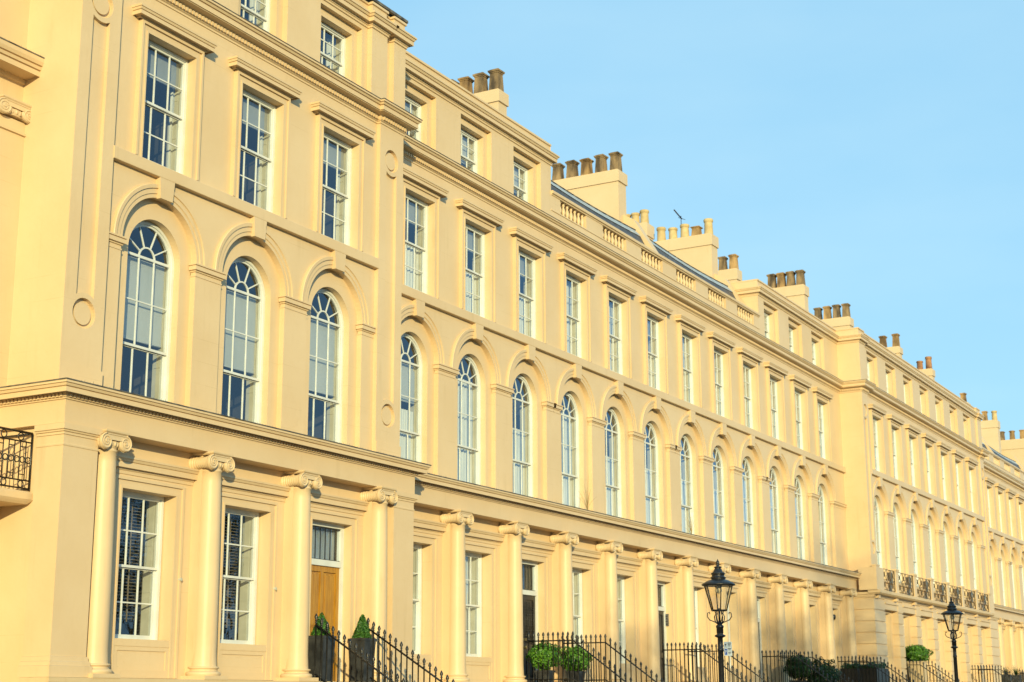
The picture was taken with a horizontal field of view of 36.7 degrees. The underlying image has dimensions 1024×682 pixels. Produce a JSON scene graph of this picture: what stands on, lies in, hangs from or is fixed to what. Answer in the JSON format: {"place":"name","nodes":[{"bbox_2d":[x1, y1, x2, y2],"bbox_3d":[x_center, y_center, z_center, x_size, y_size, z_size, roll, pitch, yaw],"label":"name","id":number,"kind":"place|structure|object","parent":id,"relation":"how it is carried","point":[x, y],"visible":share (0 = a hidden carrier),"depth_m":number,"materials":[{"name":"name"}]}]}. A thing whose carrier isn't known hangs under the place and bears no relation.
{"place":"outdoors","nodes":[
{"label":"outdoors","id":0,"kind":"place"},
{"bbox_2d":[378,0,1023,439],"label":"sky","id":1,"kind":"structure","parent":0,"point":[873,150],"materials":[{"name":"blue"}]},
{"label":"ground","id":2,"kind":"structure","parent":0,"visible":0},
{"bbox_2d":[0,0,44,506],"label":"link wing","id":3,"kind":"structure","parent":2,"relation":"on","point":[20,63],"depth_m":28.71,"materials":[{"name":"beige paint"}]},
{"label":"pavement","id":4,"kind":"structure","parent":0,"visible":0},
{"bbox_2d":[0,0,431,681],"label":"end pavilion","id":5,"kind":"structure","parent":4,"relation":"on","point":[200,396],"depth_m":31.53,"materials":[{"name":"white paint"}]},
{"bbox_2d":[115,491,163,639],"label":"window","id":6,"kind":"structure","parent":5,"relation":"in","point":[140,551],"depth_m":29.72,"materials":[{"name":"white paint"}]},
{"bbox_2d":[120,221,173,400],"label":"window","id":7,"kind":"structure","parent":5,"relation":"in","point":[150,259],"depth_m":30.69,"materials":[{"name":"glass"}]},
{"bbox_2d":[142,40,187,173],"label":"window","id":8,"kind":"structure","parent":5,"relation":"in","point":[167,72],"depth_m":31.71,"materials":[{"name":"glass"}]},
{"bbox_2d":[220,507,258,644],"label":"window","id":9,"kind":"structure","parent":5,"relation":"in","point":[241,529],"depth_m":32.17,"materials":[{"name":"white paint"}]},
{"bbox_2d":[221,257,264,423],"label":"window","id":10,"kind":"structure","parent":5,"relation":"in","point":[245,291],"depth_m":33.18,"materials":[{"name":"glass"}]},
{"bbox_2d":[240,0,270,31],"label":"window","id":11,"kind":"structure","parent":5,"relation":"in","point":[257,12],"depth_m":34.95,"materials":[{"name":"glass"}]},
{"bbox_2d":[239,90,275,212],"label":"window","id":12,"kind":"structure","parent":5,"relation":"in","point":[257,152],"depth_m":34.17,"materials":[{"name":"glass"}]},
{"bbox_2d":[308,635,336,681],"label":"planter","id":13,"kind":"object","parent":5,"relation":"on","point":[311,647],"visible":0.69,"depth_m":32.55,"materials":[{"name":"plastic"}]},
{"bbox_2d":[310,612,330,635],"bbox_3d":[-4.061,6.034,32.839,0.430,0.517,0.446,8,-16,-33],"label":"topiary cone","id":14,"kind":"object","parent":13,"relation":"on","point":[320,616],"visible":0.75,"depth_m":32.76,"materials":[{"name":"green plant"}]},
{"bbox_2d":[310,565,338,680],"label":"door","id":15,"kind":"structure","parent":5,"relation":"in","point":[324,579],"depth_m":34.09,"materials":[{"name":"brown wood"}]},
{"bbox_2d":[308,288,343,442],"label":"window","id":16,"kind":"structure","parent":5,"relation":"in","point":[327,322],"depth_m":35.66,"materials":[{"name":"glass"}]},
{"bbox_2d":[320,22,345,76],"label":"window","id":17,"kind":"structure","parent":5,"relation":"in","point":[333,44],"depth_m":37.44,"materials":[{"name":"glass"}]},
{"bbox_2d":[321,132,351,245],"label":"window","id":18,"kind":"structure","parent":5,"relation":"in","point":[337,155],"depth_m":36.65,"materials":[{"name":"glass"}]},
{"bbox_2d":[314,613,404,681],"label":"iron railing","id":19,"kind":"object","parent":5,"relation":"on","point":[355,653],"visible":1,"depth_m":32.11,"materials":[{"name":"black metal"}]},
{"bbox_2d":[348,638,376,681],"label":"planter","id":20,"kind":"object","parent":5,"relation":"on","point":[366,644],"visible":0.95,"depth_m":33.91,"materials":[{"name":"plastic"}]},
{"bbox_2d":[352,614,371,637],"bbox_3d":[-3.299,6.334,34.226,0.457,0.555,0.443,-8,-15,28],"label":"topiary cone","id":21,"kind":"object","parent":20,"relation":"on","point":[362,629],"visible":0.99,"depth_m":34.11,"materials":[{"name":"green plant"}]},
{"bbox_2d":[367,618,454,681],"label":"iron railing","id":22,"kind":"object","parent":5,"relation":"on","point":[406,654],"visible":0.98,"depth_m":33.66,"materials":[{"name":"black metal"}]},
{"bbox_2d":[400,51,578,681],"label":"terrace house","id":23,"kind":"structure","parent":4,"relation":"on","point":[494,539],"depth_m":42.21,"materials":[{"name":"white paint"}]},
{"bbox_2d":[400,333,422,461],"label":"window","id":24,"kind":"structure","parent":23,"relation":"in","point":[411,377],"depth_m":39.96,"materials":[{"name":"glass"}]},
{"bbox_2d":[405,95,420,141],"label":"window","id":25,"kind":"structure","parent":23,"relation":"in","point":[411,106],"depth_m":41.72,"materials":[{"name":"glass"}]},
{"bbox_2d":[405,193,427,293],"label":"window","id":26,"kind":"structure","parent":23,"relation":"in","point":[416,217],"depth_m":40.82,"materials":[{"name":"glass"}]},
{"bbox_2d":[412,544,421,653],"bbox_3d":[-2.784,6.448,38.393,0.450,2.830,1.470,-8,-15,28],"label":"window","id":27,"kind":"structure","parent":23,"relation":"in","point":[417,549],"depth_m":38.91,"materials":[{"name":"white paint"}]},
{"bbox_2d":[457,355,480,484],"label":"window","id":28,"kind":"structure","parent":23,"relation":"in","point":[469,382],"depth_m":42.44,"materials":[{"name":"glass"}]},
{"bbox_2d":[461,129,477,173],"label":"window","id":29,"kind":"structure","parent":23,"relation":"in","point":[469,144],"depth_m":44.21,"materials":[{"name":"glass"}]},
{"bbox_2d":[465,552,481,656],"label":"window","id":30,"kind":"structure","parent":23,"relation":"in","point":[473,561],"depth_m":41.43,"materials":[{"name":"white paint"}]},
{"bbox_2d":[465,224,484,317],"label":"window","id":31,"kind":"structure","parent":23,"relation":"in","point":[475,238],"depth_m":43.39,"materials":[{"name":"glass"}]},
{"bbox_2d":[514,161,527,201],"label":"window","id":32,"kind":"structure","parent":23,"relation":"in","point":[520,172],"depth_m":46.79,"materials":[{"name":"glass"}]},
{"bbox_2d":[512,375,532,496],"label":"window","id":33,"kind":"structure","parent":23,"relation":"in","point":[522,403],"depth_m":45.05,"materials":[{"name":"glass"}]},
{"bbox_2d":[519,250,535,338],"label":"window","id":34,"kind":"structure","parent":23,"relation":"in","point":[527,264],"depth_m":45.94,"materials":[{"name":"glass"}]},
{"bbox_2d":[523,595,535,681],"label":"door","id":35,"kind":"structure","parent":23,"relation":"in","point":[528,600],"depth_m":43.44,"materials":[{"name":"black paint"}]},
{"bbox_2d":[534,670,554,681],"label":"planter","id":36,"kind":"object","parent":23,"relation":"on","point":[545,674],"visible":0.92,"depth_m":41.68,"materials":[{"name":"plastic"}]},
{"bbox_2d":[525,642,561,669],"bbox_3d":[0.893,8.586,41.959,1.038,0.899,1.027,-8,-15,28],"label":"round bush","id":37,"kind":"object","parent":36,"relation":"in","point":[541,653],"visible":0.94,"depth_m":41.71,"materials":[{"name":"green plant"}]},
{"bbox_2d":[565,671,585,681],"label":"planter","id":38,"kind":"object","parent":23,"relation":"on","point":[576,675],"visible":0.68,"depth_m":42.87,"materials":[{"name":"plastic"}]},
{"bbox_2d":[560,645,592,670],"bbox_3d":[1.734,8.886,43.122,0.982,0.799,1.021,-8,-15,28],"label":"round bush","id":39,"kind":"object","parent":38,"relation":"in","point":[575,659],"visible":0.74,"depth_m":42.89,"materials":[{"name":"green plant"}]},
{"bbox_2d":[527,631,636,681],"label":"iron railing","id":40,"kind":"object","parent":23,"relation":"on","point":[573,641],"visible":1,"depth_m":41.25,"materials":[{"name":"black metal"}]},
{"bbox_2d":[561,634,662,681],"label":"iron railing","id":41,"kind":"object","parent":23,"relation":"on","point":[620,648],"visible":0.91,"depth_m":42.80,"materials":[{"name":"black metal"}]},
{"bbox_2d":[551,151,698,681],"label":"terrace house","id":42,"kind":"structure","parent":4,"relation":"on","point":[614,292],"depth_m":49.79,"materials":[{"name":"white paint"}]},
{"bbox_2d":[561,392,579,507],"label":"window","id":43,"kind":"structure","parent":42,"relation":"in","point":[569,414],"depth_m":47.55,"materials":[{"name":"glass"}]},
{"bbox_2d":[566,274,581,357],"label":"window","id":44,"kind":"structure","parent":42,"relation":"in","point":[573,286],"depth_m":48.55,"materials":[{"name":"glass"}]},
{"bbox_2d":[572,569,582,646],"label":"window","id":45,"kind":"structure","parent":42,"relation":"in","point":[577,574],"depth_m":46.60,"materials":[{"name":"white paint"}]},
{"bbox_2d":[577,475,594,508],"bbox_3d":[2.209,4.524,45.911,0.388,1.109,0.866,-8,-15,28],"label":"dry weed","id":46,"kind":"object","parent":42,"relation":"on","point":[587,502],"visible":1,"depth_m":45.85,"materials":[{"name":"brown plant"}]},
{"bbox_2d":[605,408,621,517],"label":"window","id":47,"kind":"structure","parent":42,"relation":"in","point":[613,486],"depth_m":50.14,"materials":[{"name":"white glass"}]},
{"bbox_2d":[609,296,622,374],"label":"window","id":48,"kind":"structure","parent":42,"relation":"in","point":[615,306],"depth_m":51.10,"materials":[{"name":"glass"}]},
{"bbox_2d":[617,576,625,662],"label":"window","id":49,"kind":"structure","parent":42,"relation":"in","point":[620,579],"depth_m":49.13,"materials":[{"name":"white paint"}]},
{"bbox_2d":[644,422,659,525],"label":"window","id":50,"kind":"structure","parent":42,"relation":"in","point":[651,442],"depth_m":52.70,"materials":[{"name":"white glass"}]},
{"bbox_2d":[647,315,659,389],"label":"window","id":51,"kind":"structure","parent":42,"relation":"in","point":[652,324],"depth_m":53.63,"materials":[{"name":"glass"}]},
{"bbox_2d":[659,611,664,681],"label":"door","id":52,"kind":"structure","parent":42,"relation":"in","point":[661,613],"depth_m":51.28,"materials":[{"name":"black paint"}]},
{"bbox_2d":[662,642,751,681],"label":"iron railing","id":53,"kind":"object","parent":42,"relation":"on","point":[684,649],"visible":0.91,"depth_m":48.98,"materials":[{"name":"black metal"}]},
{"bbox_2d":[687,644,773,681],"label":"iron railing","id":54,"kind":"object","parent":42,"relation":"on","point":[741,662],"visible":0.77,"depth_m":50.58,"materials":[{"name":"black metal"}]},
{"bbox_2d":[626,209,788,681],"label":"terrace house","id":55,"kind":"structure","parent":4,"relation":"on","point":[718,341],"depth_m":57.71,"materials":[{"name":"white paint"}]},
{"bbox_2d":[680,435,694,534],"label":"window","id":56,"kind":"structure","parent":55,"relation":"in","point":[686,470],"depth_m":55.27,"materials":[{"name":"white glass"}]},
{"bbox_2d":[682,333,693,403],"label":"window","id":57,"kind":"structure","parent":55,"relation":"in","point":[686,340],"depth_m":56.21,"materials":[{"name":"glass"}]},
{"bbox_2d":[694,588,699,666],"bbox_3d":[6.164,9.974,53.609,0.190,2.830,1.470,-8,-15,28],"label":"window","id":58,"kind":"structure","parent":55,"relation":"in","point":[695,589],"depth_m":54.21,"materials":[{"name":"white paint"}]},
{"bbox_2d":[712,447,725,541],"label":"window","id":59,"kind":"structure","parent":55,"relation":"in","point":[717,468],"depth_m":57.81,"materials":[{"name":"white glass"}]},
{"bbox_2d":[714,349,724,416],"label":"window","id":60,"kind":"structure","parent":55,"relation":"in","point":[718,356],"depth_m":58.73,"materials":[{"name":"glass"}]},
{"bbox_2d":[727,593,730,667],"bbox_3d":[7.636,10.565,56.156,0.190,2.830,1.470,-8,-15,28],"label":"window","id":61,"kind":"structure","parent":55,"relation":"in","point":[727,593],"depth_m":56.74,"materials":[{"name":"white paint"}]},
{"bbox_2d":[743,364,752,428],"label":"window","id":62,"kind":"structure","parent":55,"relation":"in","point":[746,370],"depth_m":61.29,"materials":[{"name":"glass"}]},
{"bbox_2d":[742,458,754,547],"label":"window","id":63,"kind":"structure","parent":55,"relation":"in","point":[747,475],"depth_m":60.37,"materials":[{"name":"white glass"}]},
{"bbox_2d":[783,655,813,681],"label":"laurel bush","id":64,"kind":"object","parent":55,"relation":"on","point":[788,667],"visible":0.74,"depth_m":57.13,"materials":[{"name":"green plant"}]},
{"bbox_2d":[761,650,836,681],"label":"iron railing","id":65,"kind":"object","parent":55,"relation":"on","point":[786,656],"visible":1,"depth_m":56.57,"materials":[{"name":"black metal"}]},
{"bbox_2d":[780,651,852,681],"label":"iron railing","id":66,"kind":"object","parent":55,"relation":"on","point":[812,657],"visible":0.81,"depth_m":58.40,"materials":[{"name":"black metal"}]},
{"bbox_2d":[808,656,841,681],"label":"laurel bush","id":67,"kind":"object","parent":55,"relation":"on","point":[832,671],"visible":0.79,"depth_m":57.26,"materials":[{"name":"green plant"}]},
{"bbox_2d":[701,559,734,681],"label":"street lamp","id":68,"kind":"object","parent":4,"relation":"on","point":[718,581],"visible":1,"depth_m":29.52,"materials":[{"name":"black metal"}]},
{"bbox_2d":[724,642,731,655],"bbox_3d":[4.117,5.866,29.405,0.170,0.265,0.008,5,-14,-20],"label":"parking sign","id":69,"kind":"object","parent":68,"relation":"attached to","point":[727,648],"visible":1,"depth_m":29.40,"materials":[{"name":"white metal"}]},
{"bbox_2d":[718,254,860,681],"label":"terrace house","id":70,"kind":"structure","parent":4,"relation":"on","point":[802,386],"depth_m":65.64,"materials":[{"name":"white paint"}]},
{"bbox_2d":[764,312,769,338],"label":"window","id":71,"kind":"structure","parent":70,"relation":"in","point":[766,317],"depth_m":64.68,"materials":[{"name":"glass"}]},
{"bbox_2d":[770,378,778,439],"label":"window","id":72,"kind":"structure","parent":70,"relation":"in","point":[773,383],"depth_m":63.83,"materials":[{"name":"glass"}]},
{"bbox_2d":[769,467,780,553],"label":"window","id":73,"kind":"structure","parent":70,"relation":"in","point":[774,497],"depth_m":62.93,"materials":[{"name":"white paint"}]},
{"bbox_2d":[789,327,793,352],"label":"window","id":74,"kind":"structure","parent":70,"relation":"in","point":[790,330],"depth_m":67.22,"materials":[{"name":"glass"}]},
{"bbox_2d":[795,390,802,449],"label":"window","id":75,"kind":"structure","parent":70,"relation":"in","point":[797,394],"depth_m":66.37,"materials":[{"name":"glass"}]},
{"bbox_2d":[795,476,804,559],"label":"window","id":76,"kind":"structure","parent":70,"relation":"in","point":[798,493],"depth_m":65.49,"materials":[{"name":"white paint"}]},
{"bbox_2d":[812,341,815,364],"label":"window","id":77,"kind":"structure","parent":70,"relation":"in","point":[813,344],"depth_m":69.73,"materials":[{"name":"white paint"}]},
{"bbox_2d":[817,401,825,458],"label":"window","id":78,"kind":"structure","parent":70,"relation":"in","point":[820,406],"depth_m":68.81,"materials":[{"name":"glass"}]},
{"bbox_2d":[818,485,827,564],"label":"window","id":79,"kind":"structure","parent":70,"relation":"in","point":[821,501],"depth_m":67.95,"materials":[{"name":"white paint"}]},
{"bbox_2d":[841,668,861,681],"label":"trough planter","id":80,"kind":"object","parent":70,"relation":"on","point":[852,672],"visible":0.56,"depth_m":64.68,"materials":[{"name":"black paint"}]},
{"bbox_2d":[840,662,861,668],"bbox_3d":[14.513,13.802,65.454,0.717,0.364,1.673,-8,-15,28],"label":"clipped hedge","id":81,"kind":"object","parent":80,"relation":"in","point":[848,665],"visible":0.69,"depth_m":64.96,"materials":[{"name":"green plant"}]},
{"bbox_2d":[837,655,900,681],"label":"iron railing","id":82,"kind":"object","parent":70,"relation":"on","point":[852,661],"visible":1,"depth_m":64.25,"materials":[{"name":"black metal"}]},
{"bbox_2d":[861,668,888,681],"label":"trough planter","id":83,"kind":"object","parent":70,"relation":"on","point":[868,676],"visible":0.89,"depth_m":64.33,"materials":[{"name":"black paint"}]},
{"bbox_2d":[861,662,887,668],"bbox_3d":[15.275,13.708,65.047,0.770,0.373,1.668,-8,-15,28],"label":"clipped hedge","id":84,"kind":"object","parent":83,"relation":"in","point":[883,665],"visible":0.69,"depth_m":64.68,"materials":[{"name":"green plant"}]},
{"bbox_2d":[851,656,913,681],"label":"iron railing","id":85,"kind":"object","parent":70,"relation":"on","point":[898,673],"visible":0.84,"depth_m":65.61,"materials":[{"name":"black metal"}]},
{"bbox_2d":[813,303,1001,681],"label":"pavilion","id":86,"kind":"structure","parent":4,"relation":"on","point":[915,453],"depth_m":76.70,"materials":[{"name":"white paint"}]},
{"bbox_2d":[873,418,879,471],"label":"window","id":87,"kind":"structure","parent":86,"relation":"in","point":[874,420],"depth_m":72.75,"materials":[{"name":"glass"}]},
{"bbox_2d":[874,497,881,567],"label":"window","id":88,"kind":"structure","parent":86,"relation":"in","point":[876,514],"depth_m":71.84,"materials":[{"name":"white paint"}]},
{"bbox_2d":[892,428,897,478],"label":"window","id":89,"kind":"structure","parent":86,"relation":"in","point":[893,430],"depth_m":75.42,"materials":[{"name":"glass"}]},
{"bbox_2d":[893,504,901,582],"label":"window","id":90,"kind":"structure","parent":86,"relation":"in","point":[896,533],"depth_m":74.46,"materials":[{"name":"white paint"}]},
{"bbox_2d":[909,437,914,486],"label":"window","id":91,"kind":"structure","parent":86,"relation":"in","point":[910,439],"depth_m":78.07,"materials":[{"name":"white paint"}]},
{"bbox_2d":[911,511,918,587],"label":"window","id":92,"kind":"structure","parent":86,"relation":"in","point":[912,517],"depth_m":77.12,"materials":[{"name":"white paint"}]},
{"bbox_2d":[907,661,927,681],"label":"planter","id":93,"kind":"object","parent":86,"relation":"on","point":[916,670],"visible":0.83,"depth_m":72.36,"materials":[{"name":"paint"}]},
{"bbox_2d":[905,644,933,660],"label":"round bush","id":94,"kind":"object","parent":93,"relation":"in","point":[918,652],"visible":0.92,"depth_m":72.47,"materials":[{"name":"green plant"}]},
{"bbox_2d":[906,660,950,681],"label":"iron railing","id":95,"kind":"object","parent":86,"relation":"on","point":[916,664],"visible":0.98,"depth_m":71.15,"materials":[{"name":"black metal"}]},
{"bbox_2d":[926,446,930,493],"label":"window","id":96,"kind":"structure","parent":86,"relation":"in","point":[927,450],"depth_m":80.73,"materials":[{"name":"white glass"}]},
{"bbox_2d":[928,518,934,590],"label":"window","id":97,"kind":"structure","parent":86,"relation":"in","point":[929,529],"depth_m":79.81,"materials":[{"name":"white paint"}]},
{"bbox_2d":[927,661,959,681],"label":"iron railing","id":98,"kind":"object","parent":86,"relation":"on","point":[940,671],"visible":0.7,"depth_m":72.87,"materials":[{"name":"black metal"}]},
{"bbox_2d":[941,454,946,500],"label":"window","id":99,"kind":"structure","parent":86,"relation":"in","point":[942,457],"depth_m":83.39,"materials":[{"name":"white glass"}]},
{"bbox_2d":[943,524,949,593],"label":"window","id":100,"kind":"structure","parent":86,"relation":"in","point":[944,536],"depth_m":82.46,"materials":[{"name":"white paint"}]},
{"bbox_2d":[955,461,960,506],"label":"window","id":101,"kind":"structure","parent":86,"relation":"in","point":[956,463],"depth_m":86.04,"materials":[{"name":"white glass"}]},
{"bbox_2d":[958,531,963,585],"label":"window","id":102,"kind":"structure","parent":86,"relation":"in","point":[959,543],"depth_m":85.14,"materials":[{"name":"white paint"}]},
{"bbox_2d":[969,469,973,511],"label":"window","id":103,"kind":"structure","parent":86,"relation":"in","point":[969,469],"depth_m":88.68,"materials":[{"name":"white glass"}]},
{"bbox_2d":[971,535,976,589],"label":"window","id":104,"kind":"structure","parent":86,"relation":"in","point":[973,558],"depth_m":87.78,"materials":[{"name":"white paint"}]},
{"bbox_2d":[971,665,1016,681],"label":"iron railing","id":105,"kind":"object","parent":86,"relation":"on","point":[972,669],"visible":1,"depth_m":81.67,"materials":[{"name":"black metal"}]},
{"bbox_2d":[978,665,1021,681],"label":"iron railing","id":106,"kind":"object","parent":86,"relation":"on","point":[1001,670],"visible":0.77,"depth_m":83.46,"materials":[{"name":"black metal"}]},
{"bbox_2d":[941,598,963,681],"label":"street lamp","id":107,"kind":"object","parent":4,"relation":"on","point":[952,611],"visible":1,"depth_m":45.19,"materials":[{"name":"black metal"}]},
{"bbox_2d":[959,393,1023,681],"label":"terrace house","id":108,"kind":"structure","parent":4,"relation":"on","point":[1011,632],"depth_m":96.78,"materials":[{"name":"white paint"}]},
{"bbox_2d":[987,488,990,526],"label":"window","id":109,"kind":"structure","parent":108,"relation":"in","point":[987,488],"depth_m":96.55,"materials":[{"name":"white paint"}]},
{"bbox_2d":[1001,556,1005,605],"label":"window","id":110,"kind":"structure","parent":108,"relation":"in","point":[1001,556],"depth_m":98.23,"materials":[{"name":"white paint"}]},
{"bbox_2d":[1002,665,1012,681],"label":"spiky plant","id":111,"kind":"object","parent":108,"relation":"on","point":[1006,675],"visible":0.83,"depth_m":90.03,"materials":[{"name":"green plant"}]},
{"bbox_2d":[1011,665,1021,681],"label":"spiky plant","id":112,"kind":"object","parent":108,"relation":"on","point":[1016,673],"visible":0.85,"depth_m":92.34,"materials":[{"name":"green plant"}]},
{"bbox_2d":[980,410,1023,628],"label":"terrace house","id":113,"kind":"structure","parent":4,"relation":"on","point":[1010,452],"depth_m":103.25,"materials":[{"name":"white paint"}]},
{"bbox_2d":[1011,558,1015,608],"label":"window","id":114,"kind":"structure","parent":113,"relation":"in","point":[1011,558],"depth_m":100.86,"materials":[{"name":"white paint"}]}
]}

